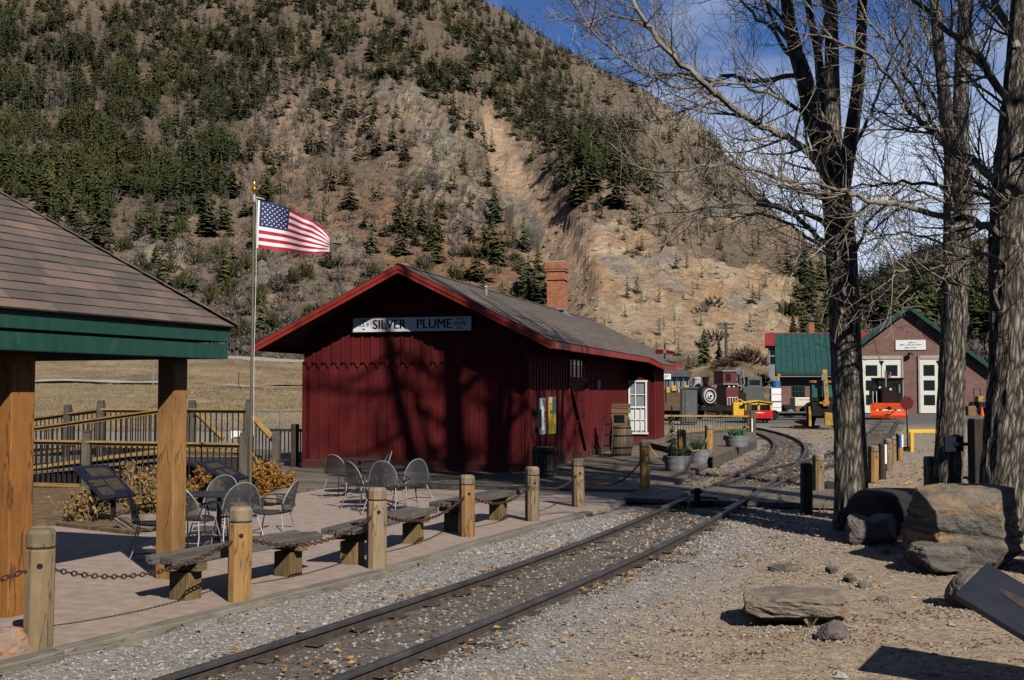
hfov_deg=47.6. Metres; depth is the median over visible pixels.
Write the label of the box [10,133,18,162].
conifer
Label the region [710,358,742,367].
bush
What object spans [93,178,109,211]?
conifer
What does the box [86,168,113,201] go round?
conifer
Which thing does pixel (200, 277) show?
shrub
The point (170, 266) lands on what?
juniper
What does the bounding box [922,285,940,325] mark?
conifer
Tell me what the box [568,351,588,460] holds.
freight door
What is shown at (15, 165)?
conifer
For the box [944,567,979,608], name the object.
boulder
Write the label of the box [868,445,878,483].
bollard
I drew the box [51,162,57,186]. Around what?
conifer
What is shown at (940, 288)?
conifer
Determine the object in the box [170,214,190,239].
conifer
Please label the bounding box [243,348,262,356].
shrub
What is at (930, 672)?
pebbles
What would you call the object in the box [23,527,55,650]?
bollard
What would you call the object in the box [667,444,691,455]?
plant
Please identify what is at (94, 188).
conifer
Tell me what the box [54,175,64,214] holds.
conifer
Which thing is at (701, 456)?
washtub
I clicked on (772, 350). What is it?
window
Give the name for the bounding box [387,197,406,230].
conifer
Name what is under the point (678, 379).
passenger coach
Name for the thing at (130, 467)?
bush
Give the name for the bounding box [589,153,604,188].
conifer
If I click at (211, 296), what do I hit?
juniper
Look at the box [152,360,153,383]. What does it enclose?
pole
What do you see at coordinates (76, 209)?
conifer
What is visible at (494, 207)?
conifer
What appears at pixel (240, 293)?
shrub
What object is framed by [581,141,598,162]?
conifer
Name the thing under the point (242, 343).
shrub
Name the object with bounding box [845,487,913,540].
boulder
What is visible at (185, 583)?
bench
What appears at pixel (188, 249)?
shrub
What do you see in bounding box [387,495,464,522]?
chain
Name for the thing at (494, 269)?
shrub
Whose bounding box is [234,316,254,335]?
juniper
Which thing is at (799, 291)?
juniper
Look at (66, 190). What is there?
conifer
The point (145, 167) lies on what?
conifer
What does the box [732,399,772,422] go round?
railcar
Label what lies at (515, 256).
juniper
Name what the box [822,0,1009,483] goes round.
bare tree
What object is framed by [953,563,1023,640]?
reading panel
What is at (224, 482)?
patio chair
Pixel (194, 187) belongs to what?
conifer
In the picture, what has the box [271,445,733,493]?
boardwalk
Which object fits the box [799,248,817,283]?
conifer
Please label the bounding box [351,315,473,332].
station sign
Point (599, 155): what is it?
conifer
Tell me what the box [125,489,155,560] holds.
patio chair
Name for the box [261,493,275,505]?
boulder
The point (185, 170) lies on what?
conifer
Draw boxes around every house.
[765,322,868,394]
[775,305,987,413]
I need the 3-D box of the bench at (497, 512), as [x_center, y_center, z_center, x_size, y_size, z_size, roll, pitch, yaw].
[-0.494,2.421,16.416,0.414,0.446,2.189,-1,-3,23]
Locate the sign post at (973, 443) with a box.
[943,418,983,482]
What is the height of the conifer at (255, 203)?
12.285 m
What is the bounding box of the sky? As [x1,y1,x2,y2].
[484,0,1010,277]
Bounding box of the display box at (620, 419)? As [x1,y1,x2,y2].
[612,414,627,425]
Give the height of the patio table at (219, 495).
0.651 m
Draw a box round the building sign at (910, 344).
[895,340,925,349]
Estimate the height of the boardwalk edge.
0.200 m
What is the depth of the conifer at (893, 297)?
225.38 m
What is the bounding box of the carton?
[965,406,975,415]
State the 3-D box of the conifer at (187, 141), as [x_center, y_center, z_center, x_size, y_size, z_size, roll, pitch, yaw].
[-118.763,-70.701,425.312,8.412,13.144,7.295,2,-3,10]
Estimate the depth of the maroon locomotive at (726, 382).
82.78 m
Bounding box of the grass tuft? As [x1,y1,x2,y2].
[803,610,817,626]
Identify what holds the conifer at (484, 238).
on the hillside
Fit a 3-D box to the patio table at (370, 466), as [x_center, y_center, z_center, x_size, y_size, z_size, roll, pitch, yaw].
[-2.172,2.409,19.167,0.800,0.651,0.800,1,-3,-17]
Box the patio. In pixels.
[0,487,633,659]
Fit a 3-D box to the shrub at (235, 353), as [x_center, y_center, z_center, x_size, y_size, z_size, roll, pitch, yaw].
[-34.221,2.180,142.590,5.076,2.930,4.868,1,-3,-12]
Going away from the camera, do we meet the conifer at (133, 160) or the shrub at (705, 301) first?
the shrub at (705, 301)
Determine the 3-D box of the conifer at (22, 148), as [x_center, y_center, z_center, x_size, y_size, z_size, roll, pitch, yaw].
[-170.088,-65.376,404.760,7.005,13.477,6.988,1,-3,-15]
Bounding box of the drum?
[771,381,780,386]
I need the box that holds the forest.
[0,0,987,355]
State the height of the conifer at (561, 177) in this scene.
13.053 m
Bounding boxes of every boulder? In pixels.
[0,626,32,655]
[113,514,155,531]
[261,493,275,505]
[271,488,288,504]
[742,586,848,622]
[768,563,800,571]
[815,619,847,641]
[824,481,833,488]
[825,564,837,573]
[843,574,856,582]
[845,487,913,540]
[845,513,896,545]
[858,580,869,587]
[876,595,887,601]
[901,483,1022,568]
[907,540,969,573]
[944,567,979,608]
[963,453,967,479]
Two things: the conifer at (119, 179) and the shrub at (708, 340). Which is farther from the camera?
the conifer at (119, 179)
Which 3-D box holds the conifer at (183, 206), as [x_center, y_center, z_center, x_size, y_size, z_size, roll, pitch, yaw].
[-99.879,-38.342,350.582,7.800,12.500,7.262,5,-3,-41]
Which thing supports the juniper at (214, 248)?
on the hillside
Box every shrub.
[102,235,121,243]
[160,243,175,250]
[176,244,193,252]
[186,256,201,265]
[190,275,204,280]
[198,284,213,292]
[202,281,219,289]
[213,297,231,305]
[218,291,237,299]
[219,295,244,303]
[219,306,240,316]
[222,269,238,277]
[225,300,243,310]
[228,287,248,296]
[228,345,246,352]
[228,347,238,355]
[230,314,245,321]
[230,345,244,355]
[236,250,251,256]
[236,299,250,308]
[236,338,250,344]
[238,307,256,315]
[240,322,258,332]
[242,335,259,344]
[243,267,258,273]
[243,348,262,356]
[246,329,267,337]
[254,323,271,334]
[255,332,266,341]
[262,308,278,316]
[264,303,283,311]
[265,280,280,289]
[267,283,281,290]
[268,273,287,280]
[270,274,289,284]
[276,290,293,299]
[279,315,292,323]
[281,312,301,320]
[285,282,300,289]
[286,293,308,301]
[288,252,305,258]
[310,300,325,308]
[327,273,346,280]
[327,291,342,300]
[331,285,346,294]
[332,274,353,281]
[347,257,364,264]
[421,252,434,262]
[448,246,462,256]
[485,264,503,273]
[689,303,709,311]
[693,335,716,346]
[699,327,729,341]
[700,293,725,307]
[807,310,821,317]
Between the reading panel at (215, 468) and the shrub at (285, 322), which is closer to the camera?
the reading panel at (215, 468)
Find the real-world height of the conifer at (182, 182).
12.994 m
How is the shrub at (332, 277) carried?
on the hillside
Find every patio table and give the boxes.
[190,490,228,547]
[341,457,380,494]
[356,465,404,506]
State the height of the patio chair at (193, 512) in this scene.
0.781 m
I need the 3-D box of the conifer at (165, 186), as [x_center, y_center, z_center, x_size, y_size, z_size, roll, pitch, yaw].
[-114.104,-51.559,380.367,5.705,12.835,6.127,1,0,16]
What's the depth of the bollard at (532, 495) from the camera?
16.90 m
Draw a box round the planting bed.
[32,487,269,534]
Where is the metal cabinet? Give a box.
[679,387,697,423]
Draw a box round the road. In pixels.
[35,379,301,385]
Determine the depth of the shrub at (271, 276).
304.62 m
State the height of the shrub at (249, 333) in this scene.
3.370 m
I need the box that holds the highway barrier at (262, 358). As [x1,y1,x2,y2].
[228,356,303,361]
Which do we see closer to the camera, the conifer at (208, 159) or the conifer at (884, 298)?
the conifer at (884, 298)
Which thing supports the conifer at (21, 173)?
on the hillside
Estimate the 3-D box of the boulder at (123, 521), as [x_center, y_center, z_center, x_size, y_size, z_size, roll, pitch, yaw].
[-5.020,2.494,15.751,0.537,0.263,0.603,-2,-3,36]
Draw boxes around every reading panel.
[72,464,135,520]
[197,460,248,510]
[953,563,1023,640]
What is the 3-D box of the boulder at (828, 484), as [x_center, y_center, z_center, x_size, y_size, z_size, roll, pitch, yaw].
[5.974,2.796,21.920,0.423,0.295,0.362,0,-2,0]
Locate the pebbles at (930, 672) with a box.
[586,533,1009,679]
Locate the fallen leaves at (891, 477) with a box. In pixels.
[681,428,967,483]
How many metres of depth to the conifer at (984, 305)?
240.69 m
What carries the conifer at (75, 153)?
on the hillside
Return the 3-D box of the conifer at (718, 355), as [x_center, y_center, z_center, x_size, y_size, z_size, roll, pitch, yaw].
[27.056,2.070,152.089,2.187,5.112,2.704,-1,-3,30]
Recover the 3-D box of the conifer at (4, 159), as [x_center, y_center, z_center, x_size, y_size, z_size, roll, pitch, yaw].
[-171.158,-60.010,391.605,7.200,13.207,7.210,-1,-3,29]
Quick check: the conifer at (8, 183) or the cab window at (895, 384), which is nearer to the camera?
the cab window at (895, 384)
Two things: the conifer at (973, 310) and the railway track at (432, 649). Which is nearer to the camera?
the railway track at (432, 649)
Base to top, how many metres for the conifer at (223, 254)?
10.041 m
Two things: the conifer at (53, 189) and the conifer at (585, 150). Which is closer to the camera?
the conifer at (53, 189)
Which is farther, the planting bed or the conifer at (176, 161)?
the conifer at (176, 161)
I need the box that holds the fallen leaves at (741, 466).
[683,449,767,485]
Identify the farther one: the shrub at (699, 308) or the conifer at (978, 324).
the shrub at (699, 308)
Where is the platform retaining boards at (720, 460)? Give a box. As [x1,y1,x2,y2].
[650,440,756,468]
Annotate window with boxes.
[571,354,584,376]
[751,405,757,409]
[760,405,770,409]
[770,348,774,354]
[770,356,774,363]
[792,386,804,396]
[874,383,881,390]
[894,383,901,390]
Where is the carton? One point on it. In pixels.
(970, 410)
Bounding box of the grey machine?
[737,377,763,400]
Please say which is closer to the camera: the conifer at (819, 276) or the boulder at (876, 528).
the boulder at (876, 528)
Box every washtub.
[662,455,692,471]
[687,449,710,463]
[723,435,749,446]
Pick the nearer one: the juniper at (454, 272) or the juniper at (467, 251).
the juniper at (454, 272)
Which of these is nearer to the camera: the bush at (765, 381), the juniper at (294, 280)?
the bush at (765, 381)
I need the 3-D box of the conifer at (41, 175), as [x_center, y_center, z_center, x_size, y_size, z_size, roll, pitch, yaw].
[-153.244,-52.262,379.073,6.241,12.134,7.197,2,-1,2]
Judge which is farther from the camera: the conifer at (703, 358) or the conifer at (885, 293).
the conifer at (885, 293)
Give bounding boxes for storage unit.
[769,388,781,416]
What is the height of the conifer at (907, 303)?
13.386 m
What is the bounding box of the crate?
[611,404,630,412]
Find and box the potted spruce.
[664,405,678,459]
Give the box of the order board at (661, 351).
[655,342,676,362]
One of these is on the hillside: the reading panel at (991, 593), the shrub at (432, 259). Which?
the shrub at (432, 259)
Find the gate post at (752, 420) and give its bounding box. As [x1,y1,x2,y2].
[750,410,755,432]
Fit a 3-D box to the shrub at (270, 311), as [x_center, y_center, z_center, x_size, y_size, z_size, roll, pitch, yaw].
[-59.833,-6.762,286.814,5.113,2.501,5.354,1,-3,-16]
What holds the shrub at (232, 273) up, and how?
on the hillside
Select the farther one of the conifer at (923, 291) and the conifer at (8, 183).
the conifer at (8, 183)
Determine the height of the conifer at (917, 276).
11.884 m
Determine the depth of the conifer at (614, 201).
341.11 m
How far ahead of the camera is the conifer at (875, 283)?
281.19 m
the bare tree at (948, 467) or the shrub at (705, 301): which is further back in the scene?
the shrub at (705, 301)
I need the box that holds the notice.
[231,431,240,437]
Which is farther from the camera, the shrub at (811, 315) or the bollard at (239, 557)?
the shrub at (811, 315)
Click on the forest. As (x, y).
(212, 142)
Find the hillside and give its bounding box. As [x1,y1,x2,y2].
[0,0,987,431]
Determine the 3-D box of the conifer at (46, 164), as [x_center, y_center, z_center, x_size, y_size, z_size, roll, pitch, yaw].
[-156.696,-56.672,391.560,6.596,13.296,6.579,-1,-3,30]
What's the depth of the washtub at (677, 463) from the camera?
26.41 m
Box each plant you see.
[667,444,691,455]
[687,432,706,449]
[724,427,745,435]
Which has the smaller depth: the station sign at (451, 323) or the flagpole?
the flagpole
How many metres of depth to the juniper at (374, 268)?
315.65 m
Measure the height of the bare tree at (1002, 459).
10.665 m
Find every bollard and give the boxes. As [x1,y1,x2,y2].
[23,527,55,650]
[227,506,252,602]
[366,487,386,568]
[459,474,474,536]
[525,466,538,521]
[571,458,584,506]
[639,441,649,488]
[677,429,686,454]
[705,425,712,458]
[800,463,812,514]
[812,454,823,490]
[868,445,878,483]
[878,443,886,479]
[884,438,892,470]
[890,436,896,464]
[896,433,903,460]
[923,456,933,484]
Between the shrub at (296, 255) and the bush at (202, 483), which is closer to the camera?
the bush at (202, 483)
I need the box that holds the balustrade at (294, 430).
[270,424,301,466]
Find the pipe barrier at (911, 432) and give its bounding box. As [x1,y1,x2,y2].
[908,429,935,451]
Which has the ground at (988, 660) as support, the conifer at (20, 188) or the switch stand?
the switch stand
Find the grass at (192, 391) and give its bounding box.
[34,357,757,429]
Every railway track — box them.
[151,426,815,679]
[659,419,904,510]
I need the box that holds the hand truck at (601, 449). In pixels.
[599,415,615,455]
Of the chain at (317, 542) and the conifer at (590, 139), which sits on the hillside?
the conifer at (590, 139)
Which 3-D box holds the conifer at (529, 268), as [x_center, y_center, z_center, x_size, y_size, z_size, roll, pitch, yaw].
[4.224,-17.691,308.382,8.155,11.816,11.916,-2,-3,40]
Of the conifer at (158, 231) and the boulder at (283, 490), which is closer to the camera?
the boulder at (283, 490)
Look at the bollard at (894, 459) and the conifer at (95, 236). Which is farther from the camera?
the conifer at (95, 236)
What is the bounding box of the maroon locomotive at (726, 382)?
[712,366,745,414]
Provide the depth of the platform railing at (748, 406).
44.87 m
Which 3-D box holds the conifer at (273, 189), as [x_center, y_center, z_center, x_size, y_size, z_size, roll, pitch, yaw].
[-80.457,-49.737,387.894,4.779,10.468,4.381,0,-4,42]
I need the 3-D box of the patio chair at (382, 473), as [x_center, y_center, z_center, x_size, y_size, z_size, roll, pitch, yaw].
[-1.939,2.288,17.941,0.613,0.781,0.568,-1,-14,15]
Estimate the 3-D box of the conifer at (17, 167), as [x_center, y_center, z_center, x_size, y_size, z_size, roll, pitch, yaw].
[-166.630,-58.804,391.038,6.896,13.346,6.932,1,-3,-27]
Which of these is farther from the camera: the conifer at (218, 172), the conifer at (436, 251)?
the conifer at (218, 172)
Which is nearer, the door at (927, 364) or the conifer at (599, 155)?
the door at (927, 364)
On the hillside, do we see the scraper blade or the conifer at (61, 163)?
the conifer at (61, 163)
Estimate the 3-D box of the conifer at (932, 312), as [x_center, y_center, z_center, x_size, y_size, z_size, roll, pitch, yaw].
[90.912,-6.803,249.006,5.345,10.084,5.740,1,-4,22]
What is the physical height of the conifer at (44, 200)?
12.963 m
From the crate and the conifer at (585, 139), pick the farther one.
the conifer at (585, 139)
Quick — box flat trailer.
[772,410,805,418]
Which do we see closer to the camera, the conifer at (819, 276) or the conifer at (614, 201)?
the conifer at (819, 276)
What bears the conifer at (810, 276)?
on the hillside
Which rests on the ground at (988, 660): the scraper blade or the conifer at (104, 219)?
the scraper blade
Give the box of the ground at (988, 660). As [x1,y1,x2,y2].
[0,414,1023,679]
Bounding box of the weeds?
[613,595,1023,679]
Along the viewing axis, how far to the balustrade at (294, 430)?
28.24 m
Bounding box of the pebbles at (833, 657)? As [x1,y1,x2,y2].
[447,507,1023,679]
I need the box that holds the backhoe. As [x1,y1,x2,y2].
[806,370,832,427]
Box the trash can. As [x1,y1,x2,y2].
[531,446,556,475]
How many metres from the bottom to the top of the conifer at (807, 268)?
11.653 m
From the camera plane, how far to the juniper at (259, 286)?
303.10 m
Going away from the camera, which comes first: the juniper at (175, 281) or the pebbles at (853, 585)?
the pebbles at (853, 585)
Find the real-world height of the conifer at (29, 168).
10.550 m
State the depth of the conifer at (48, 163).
399.10 m
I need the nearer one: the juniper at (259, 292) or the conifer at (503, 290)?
the conifer at (503, 290)
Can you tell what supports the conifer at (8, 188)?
on the hillside
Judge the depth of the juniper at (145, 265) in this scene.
315.96 m
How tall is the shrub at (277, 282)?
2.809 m
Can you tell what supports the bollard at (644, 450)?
on the patio
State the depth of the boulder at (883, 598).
10.65 m
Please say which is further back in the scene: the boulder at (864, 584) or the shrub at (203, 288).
the shrub at (203, 288)
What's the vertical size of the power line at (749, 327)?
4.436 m
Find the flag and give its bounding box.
[256,200,329,253]
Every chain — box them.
[0,570,26,580]
[55,540,232,579]
[252,515,371,547]
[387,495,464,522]
[475,486,529,504]
[539,475,576,490]
[584,458,643,485]
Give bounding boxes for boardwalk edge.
[676,465,708,484]
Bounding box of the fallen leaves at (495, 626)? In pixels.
[0,472,1015,679]
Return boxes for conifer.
[1,145,11,179]
[1,161,18,198]
[2,170,21,197]
[4,140,14,168]
[6,144,19,167]
[7,160,22,172]
[9,149,25,182]
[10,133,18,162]
[12,180,30,201]
[13,165,34,196]
[18,137,28,161]
[20,143,29,175]
[22,161,38,173]
[32,141,42,168]
[32,174,52,209]
[33,162,46,195]
[37,149,46,178]
[38,142,50,173]
[38,157,50,180]
[41,158,57,170]
[43,170,56,200]
[47,165,61,193]
[48,177,61,196]
[48,200,55,220]
[49,146,65,176]
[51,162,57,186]
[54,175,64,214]
[55,149,62,177]
[55,152,65,180]
[56,173,69,191]
[57,176,69,210]
[65,193,85,225]
[69,140,82,172]
[71,171,82,204]
[72,215,87,238]
[73,150,89,169]
[81,161,89,192]
[83,212,107,248]
[86,146,100,158]
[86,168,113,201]
[86,174,100,211]
[86,176,97,207]
[90,186,111,223]
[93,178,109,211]
[99,191,117,207]
[99,200,114,235]
[101,171,110,192]
[102,225,119,254]
[107,171,115,195]
[111,164,126,195]
[119,170,134,190]
[128,149,148,179]
[128,157,147,189]
[136,160,147,174]
[136,173,143,195]
[140,175,155,193]
[142,160,153,176]
[148,199,159,218]
[149,176,159,197]
[152,234,160,266]
[153,209,162,240]
[154,245,171,283]
[157,168,170,199]
[158,149,169,173]
[158,200,176,235]
[162,166,175,195]
[168,173,179,184]
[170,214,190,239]
[171,157,182,182]
[171,171,182,204]
[171,196,191,230]
[172,157,179,181]
[174,160,191,188]
[174,216,187,238]
[176,187,197,216]
[180,165,190,196]
[181,130,198,161]
[181,139,199,170]
[188,169,206,203]
[191,177,206,212]
[196,193,214,226]
[196,200,221,235]
[203,152,211,181]
[211,244,230,273]
[212,158,226,190]
[213,196,233,227]
[214,245,232,286]
[216,248,229,277]
[217,234,233,253]
[223,164,240,195]
[249,183,258,216]
[254,290,270,333]
[257,170,275,201]
[264,182,277,201]
[266,188,273,202]
[319,248,333,268]
[337,176,363,210]
[365,214,379,254]
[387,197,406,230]
[391,217,413,254]
[403,201,415,237]
[414,199,427,234]
[423,217,434,250]
[426,199,446,239]
[426,224,447,262]
[461,248,494,280]
[474,219,494,257]
[477,266,489,286]
[482,219,506,256]
[486,185,502,222]
[491,230,509,264]
[499,282,508,294]
[509,252,542,293]
[516,262,530,299]
[517,215,531,251]
[526,261,542,300]
[529,261,546,302]
[533,239,543,272]
[556,150,568,184]
[565,166,585,206]
[568,134,579,163]
[569,159,603,193]
[573,120,584,148]
[573,135,589,167]
[575,166,589,199]
[579,137,592,153]
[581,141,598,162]
[584,130,597,144]
[587,148,602,163]
[588,125,605,155]
[588,127,595,158]
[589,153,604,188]
[594,127,606,158]
[595,169,633,207]
[610,146,631,182]
[621,144,636,175]
[635,147,644,178]
[684,355,692,370]
[692,329,712,367]
[713,338,723,363]
[783,246,796,275]
[787,273,807,313]
[788,313,797,332]
[793,246,809,279]
[796,300,810,332]
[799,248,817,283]
[799,254,815,290]
[800,244,818,286]
[801,261,816,291]
[801,271,817,311]
[814,254,825,291]
[814,308,823,331]
[816,281,828,328]
[817,255,826,281]
[821,289,828,325]
[858,269,868,310]
[860,284,887,325]
[863,279,875,314]
[873,266,879,292]
[873,285,889,315]
[875,294,887,319]
[876,277,891,308]
[885,279,904,319]
[885,290,899,317]
[896,279,904,311]
[900,285,929,316]
[902,278,913,306]
[909,261,925,285]
[911,274,930,309]
[914,260,932,294]
[914,280,934,310]
[919,295,933,320]
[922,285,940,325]
[926,276,941,309]
[928,286,940,321]
[931,286,940,319]
[934,258,941,302]
[967,292,988,338]
[969,261,980,284]
[969,277,982,306]
[969,295,980,331]
[970,267,980,296]
[975,274,981,302]
[978,285,988,327]
[980,282,988,309]
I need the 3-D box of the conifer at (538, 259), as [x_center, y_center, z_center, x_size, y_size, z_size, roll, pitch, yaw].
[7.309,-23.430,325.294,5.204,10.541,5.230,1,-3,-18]
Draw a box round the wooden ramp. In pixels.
[33,399,295,489]
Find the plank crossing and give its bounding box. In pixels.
[618,484,833,508]
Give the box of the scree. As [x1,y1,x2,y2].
[127,71,799,357]
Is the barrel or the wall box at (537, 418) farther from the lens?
the barrel
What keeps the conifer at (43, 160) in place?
on the hillside
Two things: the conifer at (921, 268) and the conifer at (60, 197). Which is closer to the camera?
the conifer at (921, 268)
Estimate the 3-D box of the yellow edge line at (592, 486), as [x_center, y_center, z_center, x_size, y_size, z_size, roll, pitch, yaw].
[1.435,2.813,22.282,2.941,0.006,0.534,-1,-3,19]
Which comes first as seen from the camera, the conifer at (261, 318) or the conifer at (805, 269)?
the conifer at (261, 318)
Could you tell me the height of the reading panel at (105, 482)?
0.879 m
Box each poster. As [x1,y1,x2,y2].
[538,398,545,434]
[548,397,555,433]
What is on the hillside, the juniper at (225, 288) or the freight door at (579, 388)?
the juniper at (225, 288)
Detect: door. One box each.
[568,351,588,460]
[628,380,647,433]
[862,356,903,412]
[918,355,938,412]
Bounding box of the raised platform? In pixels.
[642,428,756,457]
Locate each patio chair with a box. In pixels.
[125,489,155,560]
[185,490,223,547]
[188,475,236,537]
[206,482,263,543]
[252,480,298,535]
[321,454,362,498]
[340,461,375,510]
[361,451,391,494]
[362,461,409,512]
[387,459,433,510]
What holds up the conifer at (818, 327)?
on the hillside
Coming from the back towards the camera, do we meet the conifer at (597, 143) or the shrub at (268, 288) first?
the conifer at (597, 143)
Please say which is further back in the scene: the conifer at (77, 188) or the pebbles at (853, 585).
the conifer at (77, 188)
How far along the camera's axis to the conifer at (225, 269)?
307.25 m
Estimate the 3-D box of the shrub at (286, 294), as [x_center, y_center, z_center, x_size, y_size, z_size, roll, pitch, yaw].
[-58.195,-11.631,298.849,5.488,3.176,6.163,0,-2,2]
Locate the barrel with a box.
[609,425,632,456]
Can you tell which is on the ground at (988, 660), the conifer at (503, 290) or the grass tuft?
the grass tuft
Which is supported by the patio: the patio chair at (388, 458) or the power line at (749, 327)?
the patio chair at (388, 458)
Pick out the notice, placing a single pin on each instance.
(235, 434)
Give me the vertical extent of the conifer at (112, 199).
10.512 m
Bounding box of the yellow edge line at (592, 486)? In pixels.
[511,485,653,489]
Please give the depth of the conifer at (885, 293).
263.11 m
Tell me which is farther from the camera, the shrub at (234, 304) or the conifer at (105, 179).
the conifer at (105, 179)
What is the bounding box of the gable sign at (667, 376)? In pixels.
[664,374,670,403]
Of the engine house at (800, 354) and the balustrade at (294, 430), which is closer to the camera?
the balustrade at (294, 430)
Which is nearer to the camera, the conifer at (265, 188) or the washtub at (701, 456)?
the washtub at (701, 456)
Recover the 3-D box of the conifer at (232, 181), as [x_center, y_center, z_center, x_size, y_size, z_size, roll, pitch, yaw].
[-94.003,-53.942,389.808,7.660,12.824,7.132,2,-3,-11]
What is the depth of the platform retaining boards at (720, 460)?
33.27 m
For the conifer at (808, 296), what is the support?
on the hillside
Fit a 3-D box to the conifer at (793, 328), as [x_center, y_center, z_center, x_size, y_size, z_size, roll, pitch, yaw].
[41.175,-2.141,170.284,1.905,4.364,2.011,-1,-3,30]
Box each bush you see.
[47,484,110,520]
[115,459,153,502]
[121,464,156,513]
[186,465,211,504]
[186,480,204,503]
[252,457,274,496]
[267,460,295,492]
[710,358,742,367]
[723,352,752,362]
[725,345,769,365]
[757,372,771,386]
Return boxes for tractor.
[968,389,985,413]
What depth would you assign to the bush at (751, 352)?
106.58 m
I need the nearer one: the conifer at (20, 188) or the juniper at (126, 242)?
the juniper at (126, 242)
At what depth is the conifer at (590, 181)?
352.33 m
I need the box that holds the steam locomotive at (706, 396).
[666,372,725,418]
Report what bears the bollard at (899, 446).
on the ground at (988, 660)
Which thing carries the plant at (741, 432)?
in the washtub at (736, 441)
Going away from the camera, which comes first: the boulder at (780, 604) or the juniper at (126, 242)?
the boulder at (780, 604)
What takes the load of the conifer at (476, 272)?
on the hillside
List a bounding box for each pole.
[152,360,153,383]
[718,322,734,356]
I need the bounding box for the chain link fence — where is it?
[215,410,301,448]
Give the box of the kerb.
[0,511,592,675]
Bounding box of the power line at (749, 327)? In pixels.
[720,323,779,333]
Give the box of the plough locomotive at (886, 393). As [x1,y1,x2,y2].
[869,370,907,418]
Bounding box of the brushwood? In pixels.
[0,7,988,364]
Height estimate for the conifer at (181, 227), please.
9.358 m
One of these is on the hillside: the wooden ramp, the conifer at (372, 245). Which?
the conifer at (372, 245)
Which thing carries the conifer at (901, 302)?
on the hillside
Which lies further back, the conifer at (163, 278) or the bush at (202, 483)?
the conifer at (163, 278)
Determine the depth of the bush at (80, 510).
16.52 m
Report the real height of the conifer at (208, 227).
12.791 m
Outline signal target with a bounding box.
[900,395,912,450]
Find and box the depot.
[254,261,682,471]
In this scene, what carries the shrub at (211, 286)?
on the hillside
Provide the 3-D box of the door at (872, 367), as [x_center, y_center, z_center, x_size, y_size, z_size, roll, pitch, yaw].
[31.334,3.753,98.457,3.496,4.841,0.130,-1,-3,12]
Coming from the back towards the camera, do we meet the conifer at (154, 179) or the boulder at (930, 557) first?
the conifer at (154, 179)
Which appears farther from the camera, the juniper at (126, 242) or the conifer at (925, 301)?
the juniper at (126, 242)
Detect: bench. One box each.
[145,530,322,600]
[321,507,437,564]
[429,489,519,531]
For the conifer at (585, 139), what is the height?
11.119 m
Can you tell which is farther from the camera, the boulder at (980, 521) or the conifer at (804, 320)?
the conifer at (804, 320)
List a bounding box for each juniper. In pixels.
[114,234,135,250]
[134,259,155,269]
[134,263,149,272]
[156,258,176,273]
[168,275,191,288]
[171,270,191,287]
[189,248,207,264]
[200,286,219,303]
[210,244,230,254]
[216,281,234,295]
[220,275,239,291]
[227,258,243,277]
[230,328,242,339]
[234,253,255,269]
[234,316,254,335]
[246,286,268,304]
[249,281,269,291]
[261,311,283,330]
[282,274,300,283]
[285,267,303,280]
[297,262,316,278]
[298,302,316,317]
[327,255,346,268]
[362,261,381,278]
[413,256,428,271]
[446,265,466,280]
[457,246,474,256]
[504,251,525,262]
[774,299,800,316]
[789,284,809,297]
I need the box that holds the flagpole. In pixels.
[249,181,264,482]
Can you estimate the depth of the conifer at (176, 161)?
399.56 m
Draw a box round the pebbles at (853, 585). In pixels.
[738,533,1023,645]
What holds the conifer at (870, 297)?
on the hillside
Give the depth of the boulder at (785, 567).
12.53 m
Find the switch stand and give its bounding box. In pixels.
[681,488,717,505]
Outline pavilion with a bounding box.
[0,190,238,617]
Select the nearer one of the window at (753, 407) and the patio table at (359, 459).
the patio table at (359, 459)
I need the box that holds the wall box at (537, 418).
[534,409,541,427]
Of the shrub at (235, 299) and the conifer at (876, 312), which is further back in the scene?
the shrub at (235, 299)
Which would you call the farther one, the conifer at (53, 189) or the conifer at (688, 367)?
the conifer at (53, 189)
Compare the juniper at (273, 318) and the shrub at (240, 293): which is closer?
the juniper at (273, 318)
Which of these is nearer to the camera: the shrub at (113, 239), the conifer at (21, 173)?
the shrub at (113, 239)
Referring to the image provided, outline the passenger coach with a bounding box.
[664,370,692,419]
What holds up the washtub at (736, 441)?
on the raised platform
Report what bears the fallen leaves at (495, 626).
on the ground at (988, 660)
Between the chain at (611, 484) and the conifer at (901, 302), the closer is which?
the chain at (611, 484)
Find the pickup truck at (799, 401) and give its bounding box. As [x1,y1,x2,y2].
[781,397,809,416]
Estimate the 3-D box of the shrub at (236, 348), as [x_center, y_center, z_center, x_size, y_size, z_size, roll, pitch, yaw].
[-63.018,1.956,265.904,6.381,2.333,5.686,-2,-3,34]
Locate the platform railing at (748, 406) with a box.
[664,403,750,432]
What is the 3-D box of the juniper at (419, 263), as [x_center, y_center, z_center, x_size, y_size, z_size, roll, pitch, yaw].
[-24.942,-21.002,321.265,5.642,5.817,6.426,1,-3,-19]
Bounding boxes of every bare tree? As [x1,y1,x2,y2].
[503,0,959,530]
[688,0,1023,543]
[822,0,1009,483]
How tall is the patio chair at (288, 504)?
0.781 m
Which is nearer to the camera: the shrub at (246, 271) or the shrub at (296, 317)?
the shrub at (296, 317)
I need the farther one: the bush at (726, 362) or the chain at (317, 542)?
the bush at (726, 362)
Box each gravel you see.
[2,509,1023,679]
[459,447,922,554]
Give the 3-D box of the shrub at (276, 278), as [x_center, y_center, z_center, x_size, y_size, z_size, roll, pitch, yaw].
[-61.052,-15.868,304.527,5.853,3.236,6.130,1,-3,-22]
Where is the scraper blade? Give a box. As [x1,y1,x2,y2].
[792,416,819,426]

